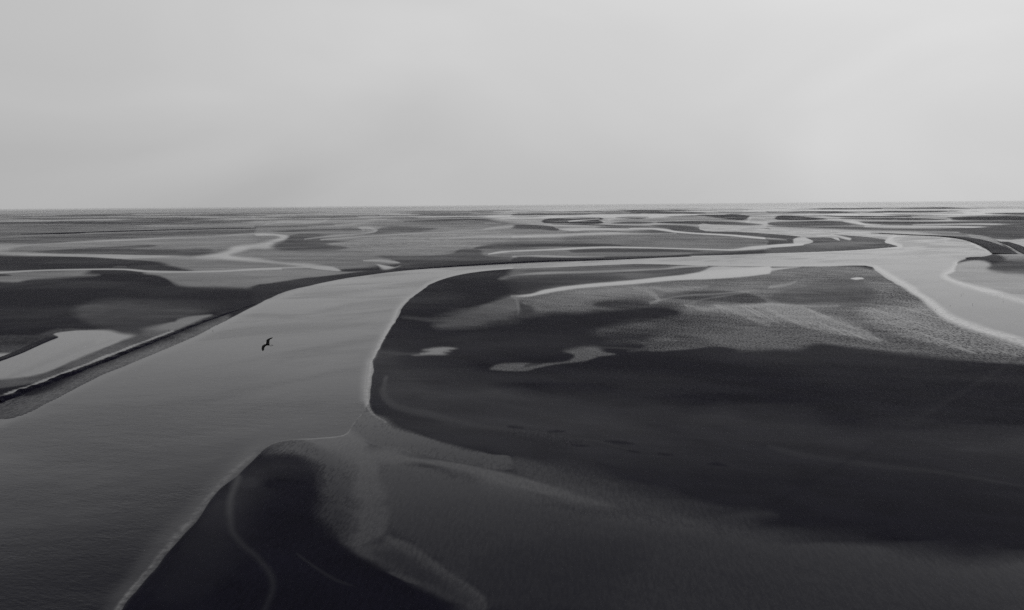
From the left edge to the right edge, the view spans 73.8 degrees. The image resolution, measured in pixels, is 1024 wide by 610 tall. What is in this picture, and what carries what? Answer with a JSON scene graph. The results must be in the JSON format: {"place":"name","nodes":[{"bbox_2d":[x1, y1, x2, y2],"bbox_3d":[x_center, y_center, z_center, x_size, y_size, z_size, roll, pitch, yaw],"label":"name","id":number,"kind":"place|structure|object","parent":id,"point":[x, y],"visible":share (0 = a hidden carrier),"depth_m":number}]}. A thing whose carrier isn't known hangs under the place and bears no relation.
{"place":"outdoors","nodes":[
{"label":"outdoors","id":0,"kind":"place"},
{"bbox_2d":[0,337,56,360],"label":"bank","id":1,"kind":"structure","parent":0,"point":[27,348],"depth_m":296.11},
{"bbox_2d":[0,303,255,401],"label":"bank","id":2,"kind":"structure","parent":0,"point":[18,392],"depth_m":266.22},
{"bbox_2d":[21,228,242,234],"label":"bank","id":3,"kind":"structure","parent":0,"point":[133,230],"depth_m":1825.46},
{"bbox_2d":[262,337,272,350],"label":"gull","id":4,"kind":"object","parent":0,"point":[266,343],"visible":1,"depth_m":65.71},
{"bbox_2d":[0,202,1023,609],"bbox_3d":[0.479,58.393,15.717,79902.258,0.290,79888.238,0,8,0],"label":"ground","id":5,"kind":"structure","parent":0,"point":[644,436],"depth_m":202.88},
{"bbox_2d":[0,224,1023,609],"bbox_3d":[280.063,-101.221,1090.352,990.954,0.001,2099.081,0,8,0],"label":"water","id":6,"kind":"structure","parent":0,"point":[112,482],"depth_m":202.29},
{"bbox_2d":[0,0,1023,210],"label":"sky","id":7,"kind":"structure","parent":0,"point":[105,104]},
{"bbox_2d":[395,255,687,269],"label":"bank","id":8,"kind":"structure","parent":0,"point":[533,261],"depth_m":724.30},
{"bbox_2d":[878,233,1016,253],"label":"bank","id":9,"kind":"structure","parent":0,"point":[991,247],"depth_m":940.44},
{"bbox_2d":[997,241,1023,253],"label":"bank","id":10,"kind":"structure","parent":0,"point":[1019,248],"depth_m":903.25}
]}

